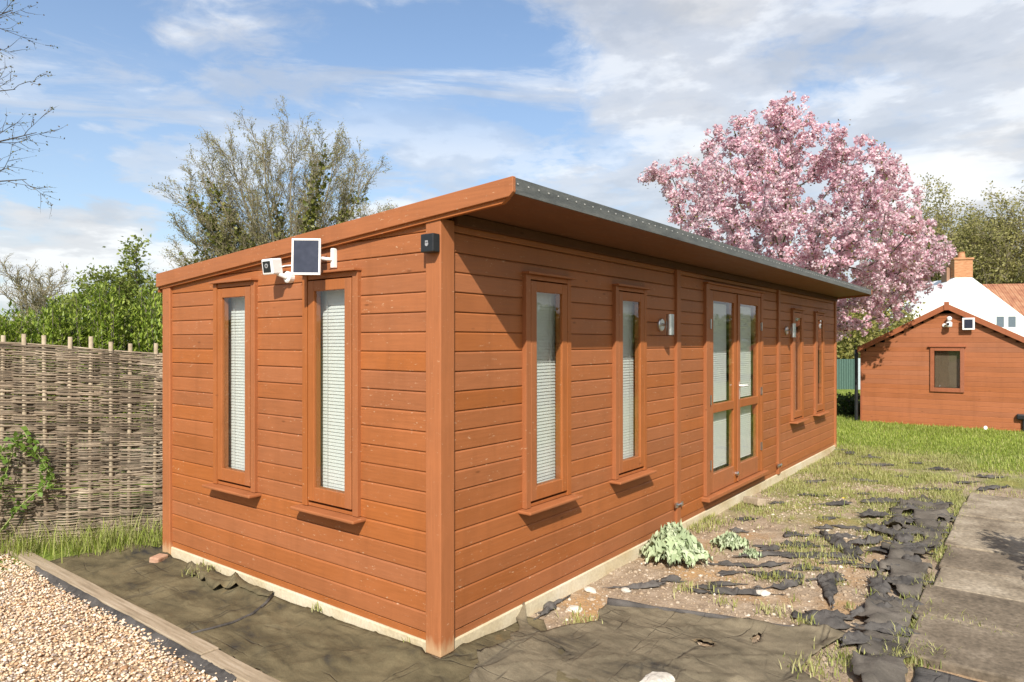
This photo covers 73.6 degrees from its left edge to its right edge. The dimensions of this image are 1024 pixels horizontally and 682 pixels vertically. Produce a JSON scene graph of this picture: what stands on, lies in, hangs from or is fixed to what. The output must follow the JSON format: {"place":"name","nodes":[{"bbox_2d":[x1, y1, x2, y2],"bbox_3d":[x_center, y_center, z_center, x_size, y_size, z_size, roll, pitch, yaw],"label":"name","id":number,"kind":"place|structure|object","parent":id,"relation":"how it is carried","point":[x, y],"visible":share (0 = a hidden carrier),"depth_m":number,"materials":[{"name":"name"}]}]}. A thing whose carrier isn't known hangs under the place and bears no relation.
{"place":"outdoors","nodes":[
{"label":"outdoors","id":0,"kind":"place"},
{"bbox_2d":[0,552,236,681],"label":"gravel","id":1,"kind":"structure","parent":0,"point":[32,592],"depth_m":3.72,"materials":[{"name":"gravel"}]},
{"bbox_2d":[35,566,236,681],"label":"membrane flap","id":2,"kind":"object","parent":1,"relation":"on","point":[211,668],"visible":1,"depth_m":3.77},
{"bbox_2d":[0,346,1023,681],"bbox_3d":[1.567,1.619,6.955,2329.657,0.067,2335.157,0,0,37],"label":"ground","id":3,"kind":"structure","parent":0,"point":[762,538],"depth_m":4.78,"materials":[{"name":"soil"}]},
{"bbox_2d":[0,314,39,464],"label":"laurel shrub","id":4,"kind":"object","parent":3,"relation":"on","point":[3,331],"visible":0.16,"depth_m":8.30,"materials":[{"name":"green plant"}]},
{"bbox_2d":[0,299,46,464],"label":"laurel shrub","id":5,"kind":"object","parent":3,"relation":"on","point":[22,318],"visible":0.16,"depth_m":8.45,"materials":[{"name":"green plant"}]},
{"bbox_2d":[0,0,67,215],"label":"twiggy tree","id":6,"kind":"object","parent":3,"relation":"on","point":[12,138],"visible":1,"depth_m":9.04,"materials":[{"name":"brown plant"}]},
{"bbox_2d":[0,253,75,359],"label":"bare tree","id":7,"kind":"object","parent":3,"relation":"on","point":[39,302],"visible":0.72,"depth_m":60.07,"materials":[{"name":"brown plant"}]},
{"bbox_2d":[18,294,85,472],"bbox_3d":[-5.584,0.511,8.299,0.873,2.180,0.792,0,0,-18],"label":"laurel shrub","id":8,"kind":"object","parent":3,"relation":"on","point":[55,324],"visible":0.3,"depth_m":8.23,"materials":[{"name":"green plant"}]},
{"bbox_2d":[36,282,125,468],"bbox_3d":[-5.327,0.420,8.550,0.930,2.362,0.752,0,0,-4],"label":"laurel shrub","id":9,"kind":"object","parent":3,"relation":"on","point":[84,310],"visible":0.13,"depth_m":8.51,"materials":[{"name":"green plant"}]},
{"bbox_2d":[0,334,162,547],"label":"wattle fence","id":10,"kind":"object","parent":3,"relation":"on","point":[135,467],"visible":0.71,"depth_m":5.49,"materials":[{"name":"wicker"}]},
{"bbox_2d":[0,426,56,531],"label":"bramble","id":11,"kind":"object","parent":10,"relation":"attached to","point":[42,466],"visible":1,"depth_m":5.29,"materials":[{"name":"green plant"}]},
{"bbox_2d":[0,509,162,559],"bbox_3d":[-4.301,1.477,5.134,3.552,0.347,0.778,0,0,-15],"label":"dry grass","id":12,"kind":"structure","parent":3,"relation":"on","point":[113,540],"depth_m":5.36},
{"bbox_2d":[0,518,162,562],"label":"grass","id":13,"kind":"structure","parent":3,"relation":"on","point":[104,548],"depth_m":5.34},
{"bbox_2d":[27,228,162,373],"bbox_3d":[-16.903,-1.619,30.057,6.830,6.516,4.784,0,0,-21],"label":"spring tree","id":14,"kind":"object","parent":3,"relation":"on","point":[134,276],"visible":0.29,"depth_m":29.34,"materials":[{"name":"green plant"}]},
{"bbox_2d":[64,280,153,470],"bbox_3d":[-4.904,0.414,8.290,0.779,2.374,0.818,0,0,3],"label":"laurel shrub","id":15,"kind":"object","parent":3,"relation":"on","point":[108,321],"visible":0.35,"depth_m":8.17,"materials":[{"name":"green plant"}]},
{"bbox_2d":[4,547,218,654],"bbox_3d":[-2.751,1.682,4.463,2.980,0.158,0.102,0,0,37],"label":"edging board","id":16,"kind":"object","parent":3,"relation":"on","point":[180,636],"visible":0.41,"depth_m":4.14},
{"bbox_2d":[115,283,162,468],"bbox_3d":[-4.622,0.430,8.547,0.949,2.343,0.841,0,0,7],"label":"laurel shrub","id":17,"kind":"object","parent":3,"relation":"on","point":[141,303],"visible":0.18,"depth_m":8.45,"materials":[{"name":"green plant"}]},
{"bbox_2d":[127,300,162,464],"bbox_3d":[-4.221,0.500,8.259,0.947,2.202,0.681,0,0,37],"label":"laurel shrub","id":18,"kind":"object","parent":3,"relation":"on","point":[155,337],"visible":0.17,"depth_m":8.15,"materials":[{"name":"green plant"}]},
{"bbox_2d":[201,650,280,681],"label":"edging board","id":19,"kind":"object","parent":3,"relation":"on","point":[242,671],"visible":0.79,"depth_m":3.36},
{"bbox_2d":[148,95,397,268],"bbox_3d":[-7.006,-2.930,21.691,7.891,9.543,4.754,0,0,-5],"label":"ivy clad tree","id":20,"kind":"object","parent":3,"relation":"on","point":[221,240],"visible":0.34,"depth_m":21.01,"materials":[{"name":"green plant"}]},
{"bbox_2d":[50,543,581,681],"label":"weed membrane","id":21,"kind":"object","parent":3,"relation":"on","point":[279,639],"visible":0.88,"depth_m":3.83,"materials":[{"name":"fabric"}]},
{"bbox_2d":[149,553,167,562],"bbox_3d":[-2.612,1.615,5.055,0.080,0.070,0.110,4,1,12],"label":"loose brick","id":22,"kind":"object","parent":21,"relation":"on","point":[159,557],"visible":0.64,"depth_m":5.02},
{"bbox_2d":[184,561,272,595],"bbox_3d":[-1.937,1.568,4.558,0.989,0.091,0.187,0,0,37],"label":"membrane flap","id":23,"kind":"object","parent":21,"relation":"on","point":[214,580],"visible":0.99,"depth_m":4.51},
{"bbox_2d":[191,595,272,633],"bbox_3d":[-1.614,1.617,4.040,0.088,0.044,0.592,0,0,26],"label":"membrane seam","id":24,"kind":"object","parent":21,"relation":"on","point":[270,597],"visible":0.98,"depth_m":4.00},
{"bbox_2d":[156,176,871,657],"bbox_3d":[1.256,0.568,7.621,3.460,2.664,8.724,0,0,37],"label":"timber cabin","id":25,"kind":"object","parent":3,"relation":"on","point":[500,406],"visible":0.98,"depth_m":4.33,"materials":[{"name":"wood"}]},
{"bbox_2d":[202,278,261,498],"bbox_3d":[-1.866,0.296,4.628,0.585,1.422,0.174,0,0,37],"label":"window","id":26,"kind":"structure","parent":25,"relation":"in","point":[235,302],"depth_m":4.71,"materials":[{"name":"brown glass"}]},
{"bbox_2d":[262,258,294,282],"bbox_3d":[-1.445,-0.440,4.215,0.137,0.151,0.154,0,0,37],"label":"security camera","id":27,"kind":"object","parent":25,"relation":"attached to","point":[271,266],"visible":0.98,"depth_m":4.18,"materials":[{"name":"white plastic"}]},
{"bbox_2d":[291,238,336,274],"bbox_3d":[-1.138,-0.488,3.938,0.254,0.211,0.064,0,0,-14],"label":"solar panel","id":28,"kind":"object","parent":25,"relation":"attached to","point":[306,258],"visible":1,"depth_m":3.92,"materials":[{"name":"black plastic"}]},
{"bbox_2d":[290,267,366,524],"bbox_3d":[-1.052,0.296,4.004,0.585,1.422,0.174,0,0,37],"label":"window","id":29,"kind":"structure","parent":25,"relation":"in","point":[331,300],"depth_m":4.08,"materials":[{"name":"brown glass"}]},
{"bbox_2d":[421,233,439,253],"bbox_3d":[-0.415,-0.498,3.461,0.090,0.094,0.052,0,0,37],"label":"sensor box","id":30,"kind":"object","parent":25,"relation":"attached to","point":[430,242],"visible":1,"depth_m":3.44,"materials":[{"name":"black plastic"}]},
{"bbox_2d":[517,271,582,515],"bbox_3d":[0.214,0.296,4.230,0.174,1.422,0.580,0,0,37],"label":"window","id":31,"kind":"structure","parent":25,"relation":"in","point":[546,299],"depth_m":4.31,"materials":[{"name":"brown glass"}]},
{"bbox_2d":[609,283,656,484],"bbox_3d":[0.872,0.296,5.087,0.174,1.422,0.580,0,0,37],"label":"window","id":32,"kind":"structure","parent":25,"relation":"in","point":[629,307],"depth_m":5.19,"materials":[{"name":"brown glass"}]},
{"bbox_2d":[657,314,673,334],"bbox_3d":[1.242,-0.137,5.483,0.116,0.169,0.103,0,0,37],"label":"wall light","id":33,"kind":"object","parent":25,"relation":"attached to","point":[662,324],"visible":1,"depth_m":5.45,"materials":[{"name":"metal"}]},
{"bbox_2d":[710,290,738,493],"bbox_3d":[2.015,0.463,6.592,0.114,1.882,0.734,0,0,37],"label":"door","id":34,"kind":"structure","parent":25,"relation":"in","point":[721,478],"depth_m":6.69,"materials":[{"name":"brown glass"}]},
{"bbox_2d":[737,294,762,480],"bbox_3d":[2.478,0.463,7.169,0.146,1.882,0.757,0,0,37],"label":"door","id":35,"kind":"structure","parent":25,"relation":"in","point":[746,467],"depth_m":7.29,"materials":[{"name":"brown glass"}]},
{"bbox_2d":[785,323,795,336],"bbox_3d":[3.363,-0.137,8.249,0.116,0.169,0.103,0,0,37],"label":"wall light","id":36,"kind":"object","parent":25,"relation":"attached to","point":[792,329],"visible":1,"depth_m":8.22,"materials":[{"name":"metal"}]},
{"bbox_2d":[790,308,809,423],"bbox_3d":[3.598,0.296,8.642,0.174,1.422,0.580,0,0,37],"label":"window","id":37,"kind":"structure","parent":25,"relation":"in","point":[797,315],"depth_m":8.75,"materials":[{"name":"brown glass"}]},
{"bbox_2d":[813,311,829,415],"bbox_3d":[4.267,0.296,9.515,0.174,1.422,0.580,0,0,37],"label":"window","id":38,"kind":"structure","parent":25,"relation":"in","point":[819,317],"depth_m":9.62,"materials":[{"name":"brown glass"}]},
{"bbox_2d":[533,594,570,619],"bbox_3d":[0.241,1.610,4.199,0.087,0.035,0.473,0,0,33],"label":"membrane scrap","id":39,"kind":"object","parent":3,"relation":"on","point":[548,606],"visible":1,"depth_m":4.16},
{"bbox_2d":[170,441,1023,681],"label":"weed grass","id":40,"kind":"structure","parent":3,"relation":"on","point":[890,475],"depth_m":7.13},
{"bbox_2d":[602,579,665,588],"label":"membrane scrap","id":41,"kind":"object","parent":3,"relation":"on","point":[652,583],"visible":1,"depth_m":4.55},
{"bbox_2d":[469,602,845,681],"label":"weed membrane","id":42,"kind":"object","parent":3,"relation":"on","point":[627,644],"visible":0.98,"depth_m":3.58,"materials":[{"name":"fabric"}]},
{"bbox_2d":[640,672,674,681],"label":"pale stone","id":43,"kind":"object","parent":42,"relation":"on","point":[658,677],"visible":1,"depth_m":3.25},
{"bbox_2d":[607,597,846,632],"bbox_3d":[1.234,1.606,3.982,1.367,0.066,0.066,0,0,19],"label":"rolled edge","id":44,"kind":"object","parent":42,"relation":"attached to","point":[617,602],"visible":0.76,"depth_m":4.11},
{"bbox_2d":[649,574,684,581],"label":"membrane scrap","id":45,"kind":"object","parent":3,"relation":"on","point":[673,578],"visible":0.94,"depth_m":4.70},
{"bbox_2d":[638,520,712,566],"bbox_3d":[1.221,1.501,5.106,0.541,0.357,0.489,0,0,19],"label":"silver leaved plant","id":46,"kind":"object","parent":3,"relation":"on","point":[672,542],"visible":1,"depth_m":5.02,"materials":[{"name":"green plant"}]},
{"bbox_2d":[504,472,937,677],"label":"soil stones","id":47,"kind":"object","parent":3,"relation":"on","point":[823,658],"visible":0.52,"depth_m":4.88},
{"bbox_2d":[705,581,747,585],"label":"membrane scrap","id":48,"kind":"object","parent":3,"relation":"on","point":[723,583],"visible":0.92,"depth_m":4.61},
{"bbox_2d":[714,570,741,575],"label":"membrane scrap","id":49,"kind":"object","parent":3,"relation":"on","point":[725,572],"visible":1,"depth_m":4.81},
{"bbox_2d":[710,530,749,550],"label":"silver leaved plant","id":50,"kind":"object","parent":3,"relation":"on","point":[732,540],"visible":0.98,"depth_m":5.40,"materials":[{"name":"green plant"}]},
{"bbox_2d":[705,560,758,566],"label":"membrane scrap","id":51,"kind":"object","parent":3,"relation":"on","point":[727,562],"visible":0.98,"depth_m":4.99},
{"bbox_2d":[693,584,784,595],"bbox_3d":[1.480,1.621,4.467,0.575,0.042,0.137,0,0,13],"label":"membrane scrap","id":52,"kind":"object","parent":3,"relation":"on","point":[733,591],"visible":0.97,"depth_m":4.44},
{"bbox_2d":[738,547,762,560],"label":"silver leaved plant","id":53,"kind":"object","parent":3,"relation":"on","point":[752,553],"visible":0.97,"depth_m":5.19,"materials":[{"name":"green plant"}]},
{"bbox_2d":[743,496,765,505],"bbox_3d":[2.441,1.603,6.878,0.110,0.075,0.220,9,-8,-22],"label":"loose brick","id":54,"kind":"object","parent":3,"relation":"on","point":[756,501],"visible":0.87,"depth_m":6.81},
{"bbox_2d":[734,550,789,556],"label":"membrane scrap","id":55,"kind":"object","parent":3,"relation":"on","point":[764,553],"visible":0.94,"depth_m":5.22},
{"bbox_2d":[738,570,787,578],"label":"membrane scrap","id":56,"kind":"object","parent":3,"relation":"on","point":[768,574],"visible":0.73,"depth_m":4.77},
{"bbox_2d":[751,544,794,549],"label":"membrane scrap","id":57,"kind":"object","parent":3,"relation":"on","point":[770,547],"visible":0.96,"depth_m":5.42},
{"bbox_2d":[759,561,789,566],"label":"membrane scrap","id":58,"kind":"object","parent":3,"relation":"on","point":[770,563],"visible":0.99,"depth_m":4.98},
{"bbox_2d":[752,578,801,589],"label":"membrane scrap","id":59,"kind":"object","parent":3,"relation":"on","point":[787,584],"visible":1,"depth_m":4.56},
{"bbox_2d":[780,570,804,577],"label":"membrane scrap","id":60,"kind":"object","parent":3,"relation":"on","point":[783,572],"visible":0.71,"depth_m":4.75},
{"bbox_2d":[783,531,810,536],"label":"membrane scrap","id":61,"kind":"object","parent":3,"relation":"on","point":[788,534],"visible":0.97,"depth_m":5.75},
{"bbox_2d":[637,90,957,343],"bbox_3d":[5.282,-1.502,12.777,5.023,6.217,5.299,0,0,37],"label":"flowering cherry","id":62,"kind":"object","parent":3,"relation":"on","point":[782,222],"visible":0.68,"depth_m":12.00,"materials":[{"name":"pink plant"}]},
{"bbox_2d":[779,552,818,558],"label":"membrane scrap","id":63,"kind":"object","parent":3,"relation":"on","point":[792,555],"visible":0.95,"depth_m":5.18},
{"bbox_2d":[781,539,829,547],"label":"membrane scrap","id":64,"kind":"object","parent":3,"relation":"on","point":[787,542],"visible":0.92,"depth_m":5.49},
{"bbox_2d":[788,564,823,570],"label":"membrane scrap","id":65,"kind":"object","parent":3,"relation":"on","point":[798,566],"visible":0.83,"depth_m":4.91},
{"bbox_2d":[789,551,855,558],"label":"membrane scrap","id":66,"kind":"object","parent":3,"relation":"on","point":[831,555],"visible":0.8,"depth_m":5.20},
{"bbox_2d":[791,609,854,628],"bbox_3d":[1.826,1.606,4.016,0.353,0.050,0.266,0,0,17],"label":"membrane scrap","id":67,"kind":"object","parent":3,"relation":"on","point":[833,619],"visible":0.91,"depth_m":4.00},
{"bbox_2d":[806,571,846,581],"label":"membrane scrap","id":68,"kind":"object","parent":3,"relation":"on","point":[837,575],"visible":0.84,"depth_m":4.69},
{"bbox_2d":[816,572,838,608],"bbox_3d":[2.076,1.611,4.488,0.133,0.047,0.731,0,0,22],"label":"membrane scrap","id":69,"kind":"object","parent":3,"relation":"on","point":[829,587],"visible":0.98,"depth_m":4.50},
{"bbox_2d":[808,500,852,504],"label":"membrane scrap","id":70,"kind":"object","parent":3,"relation":"on","point":[840,502],"visible":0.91,"depth_m":6.86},
{"bbox_2d":[798,532,865,538],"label":"membrane scrap","id":71,"kind":"object","parent":3,"relation":"on","point":[846,535],"visible":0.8,"depth_m":5.72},
{"bbox_2d":[810,528,864,561],"bbox_3d":[2.643,1.608,5.502,0.163,0.058,1.001,0,0,2],"label":"membrane scrap","id":72,"kind":"object","parent":3,"relation":"on","point":[835,540],"visible":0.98,"depth_m":5.41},
{"bbox_2d":[837,358,859,388],"bbox_3d":[10.691,1.100,22.955,2.340,1.100,0.110,0,0,0],"label":"green fence","id":73,"kind":"object","parent":3,"relation":"on","point":[845,373],"visible":0.24,"depth_m":22.97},
{"bbox_2d":[837,392,859,415],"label":"round bush","id":74,"kind":"object","parent":3,"relation":"on","point":[846,404],"visible":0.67,"depth_m":14.69,"materials":[{"name":"green plant"}]},
{"bbox_2d":[831,524,871,530],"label":"membrane scrap","id":75,"kind":"object","parent":3,"relation":"on","point":[856,527],"visible":0.88,"depth_m":5.96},
{"bbox_2d":[846,535,882,544],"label":"membrane scrap","id":76,"kind":"object","parent":3,"relation":"on","point":[869,539],"visible":1,"depth_m":5.47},
{"bbox_2d":[837,298,905,358],"bbox_3d":[12.910,-0.189,26.461,3.765,3.814,3.498,0,0,-13],"label":"leafy shrub","id":77,"kind":"object","parent":3,"relation":"on","point":[869,336],"visible":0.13,"depth_m":25.54,"materials":[{"name":"green plant"}]},
{"bbox_2d":[848,559,899,569],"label":"membrane scrap","id":78,"kind":"object","parent":3,"relation":"on","point":[875,562],"visible":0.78,"depth_m":4.92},
{"bbox_2d":[860,519,892,534],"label":"membrane scrap","id":79,"kind":"object","parent":3,"relation":"on","point":[882,528],"visible":0.98,"depth_m":5.84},
{"bbox_2d":[866,576,891,597],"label":"membrane scrap","id":80,"kind":"object","parent":3,"relation":"on","point":[879,584],"visible":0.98,"depth_m":4.47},
{"bbox_2d":[859,497,898,502],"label":"membrane scrap","id":81,"kind":"object","parent":3,"relation":"on","point":[880,499],"visible":0.79,"depth_m":6.96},
{"bbox_2d":[856,509,902,515],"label":"membrane scrap","id":82,"kind":"object","parent":3,"relation":"on","point":[871,512],"visible":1,"depth_m":6.37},
{"bbox_2d":[845,286,925,352],"bbox_3d":[14.893,-0.273,27.623,3.734,3.948,3.860,0,0,37],"label":"leafy shrub","id":83,"kind":"object","parent":3,"relation":"on","point":[908,318],"visible":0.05,"depth_m":26.68,"materials":[{"name":"green plant"}]},
{"bbox_2d":[859,233,943,308],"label":"budding tree","id":84,"kind":"object","parent":3,"relation":"on","point":[894,261],"depth_m":81.57,"materials":[{"name":"green plant"}]},
{"bbox_2d":[851,494,953,681],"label":"weed membrane","id":85,"kind":"object","parent":3,"relation":"on","point":[869,666],"visible":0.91,"depth_m":4.18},
{"bbox_2d":[839,630,890,645],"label":"membrane scrap","id":86,"kind":"object","parent":85,"relation":"on","point":[857,637],"visible":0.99,"depth_m":3.69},
{"bbox_2d":[843,598,892,617],"bbox_3d":[2.159,1.593,4.109,0.502,0.046,0.142,0,0,-42],"label":"membrane scrap","id":87,"kind":"object","parent":85,"relation":"on","point":[857,611],"visible":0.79,"depth_m":4.11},
{"bbox_2d":[851,621,919,636],"bbox_3d":[2.110,1.594,3.840,0.373,0.052,0.162,0,0,17],"label":"membrane scrap","id":88,"kind":"object","parent":85,"relation":"on","point":[888,627],"visible":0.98,"depth_m":3.83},
{"bbox_2d":[861,592,923,606],"bbox_3d":[2.391,1.595,4.231,0.428,0.046,0.141,0,0,27],"label":"membrane scrap","id":89,"kind":"object","parent":85,"relation":"on","point":[875,595],"visible":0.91,"depth_m":4.25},
{"bbox_2d":[864,545,920,553],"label":"membrane scrap","id":90,"kind":"object","parent":85,"relation":"on","point":[906,548],"visible":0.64,"depth_m":5.27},
{"bbox_2d":[881,516,919,526],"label":"membrane scrap","id":91,"kind":"object","parent":85,"relation":"on","point":[901,519],"visible":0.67,"depth_m":6.11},
{"bbox_2d":[888,527,914,542],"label":"membrane scrap","id":92,"kind":"object","parent":85,"relation":"on","point":[899,536],"visible":0.91,"depth_m":5.58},
{"bbox_2d":[885,575,934,585],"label":"membrane scrap","id":93,"kind":"object","parent":85,"relation":"on","point":[907,579],"visible":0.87,"depth_m":4.58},
{"bbox_2d":[883,540,939,551],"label":"membrane scrap","id":94,"kind":"object","parent":3,"relation":"on","point":[917,544],"visible":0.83,"depth_m":5.38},
{"bbox_2d":[901,554,921,561],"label":"membrane scrap","id":95,"kind":"object","parent":3,"relation":"on","point":[915,558],"visible":0.59,"depth_m":5.03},
{"bbox_2d":[898,527,949,534],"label":"membrane scrap","id":96,"kind":"object","parent":3,"relation":"on","point":[915,531],"visible":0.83,"depth_m":5.77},
{"bbox_2d":[837,389,1023,474],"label":"lawn grass","id":97,"kind":"structure","parent":3,"relation":"on","point":[849,425],"depth_m":11.07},
{"bbox_2d":[844,172,1023,292],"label":"budding tree","id":98,"kind":"object","parent":3,"relation":"on","point":[961,244],"visible":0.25,"depth_m":75.78,"materials":[{"name":"green plant"}]},
{"bbox_2d":[854,302,1023,430],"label":"timber shed","id":99,"kind":"structure","parent":3,"relation":"on","point":[928,368],"depth_m":12.86,"materials":[{"name":"wood"}]},
{"bbox_2d":[928,346,965,392],"bbox_3d":[8.152,0.508,12.814,0.600,0.865,0.115,0,0,37],"label":"window","id":100,"kind":"structure","parent":99,"relation":"in","point":[949,360],"depth_m":12.84,"materials":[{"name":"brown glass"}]},
{"bbox_2d":[962,318,974,329],"bbox_3d":[8.386,-0.330,12.561,0.190,0.220,0.103,0,0,37],"label":"solar panel","id":101,"kind":"object","parent":99,"relation":"attached to","point":[968,323],"visible":1,"depth_m":12.52,"materials":[{"name":"white plastic"}]},
{"bbox_2d":[913,664,977,681],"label":"slab","id":102,"kind":"structure","parent":3,"relation":"on","point":[923,674],"depth_m":3.32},
{"bbox_2d":[878,252,1023,336],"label":"white house","id":103,"kind":"structure","parent":3,"relation":"on","point":[1001,305],"depth_m":45.02,"materials":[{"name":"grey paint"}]},
{"bbox_2d":[995,315,1016,327],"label":"window","id":104,"kind":"structure","parent":103,"relation":"in","point":[1004,321],"depth_m":44.56,"materials":[{"name":"white plastic"}]},
{"bbox_2d":[904,614,1023,681],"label":"paving slab","id":105,"kind":"structure","parent":3,"relation":"on","point":[986,654],"depth_m":3.55,"materials":[{"name":"concrete"}]},
{"bbox_2d":[915,584,1023,635],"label":"paving slab","id":106,"kind":"structure","parent":3,"relation":"on","point":[1007,615],"depth_m":4.09,"materials":[{"name":"concrete"}]},
{"bbox_2d":[934,566,1023,601],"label":"paving slab","id":107,"kind":"structure","parent":3,"relation":"on","point":[986,584],"depth_m":4.52,"materials":[{"name":"concrete"}]},
{"bbox_2d":[939,546,1023,579],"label":"paving slab","id":108,"kind":"structure","parent":3,"relation":"on","point":[1009,566],"depth_m":4.95,"materials":[{"name":"concrete"}]},
{"bbox_2d":[943,180,1023,283],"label":"budding tree","id":109,"kind":"object","parent":3,"relation":"on","point":[1000,233],"visible":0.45,"depth_m":70.94,"materials":[{"name":"green plant"}]},
{"bbox_2d":[944,528,1023,557],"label":"paving slab","id":110,"kind":"structure","parent":3,"relation":"on","point":[988,542],"depth_m":5.42,"materials":[{"name":"concrete"}]},
{"bbox_2d":[952,515,1023,538],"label":"paving slab","id":111,"kind":"structure","parent":3,"relation":"on","point":[996,527],"depth_m":5.93,"materials":[{"name":"concrete"}]},
{"bbox_2d":[958,502,1023,522],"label":"paving slab","id":112,"kind":"structure","parent":3,"relation":"on","point":[1009,514],"depth_m":6.39,"materials":[{"name":"concrete"}]},
{"bbox_2d":[977,485,1010,490],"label":"membrane scrap","id":113,"kind":"object","parent":3,"relation":"on","point":[990,487],"visible":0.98,"depth_m":7.61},
{"bbox_2d":[967,493,1023,508],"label":"paving slab","id":114,"kind":"structure","parent":3,"relation":"on","point":[1001,501],"depth_m":6.90,"materials":[{"name":"concrete"}]},
{"bbox_2d":[0,0,1023,320],"label":"sky","id":115,"kind":"structure","parent":0,"point":[577,98],"materials":[{"name":"blue"}]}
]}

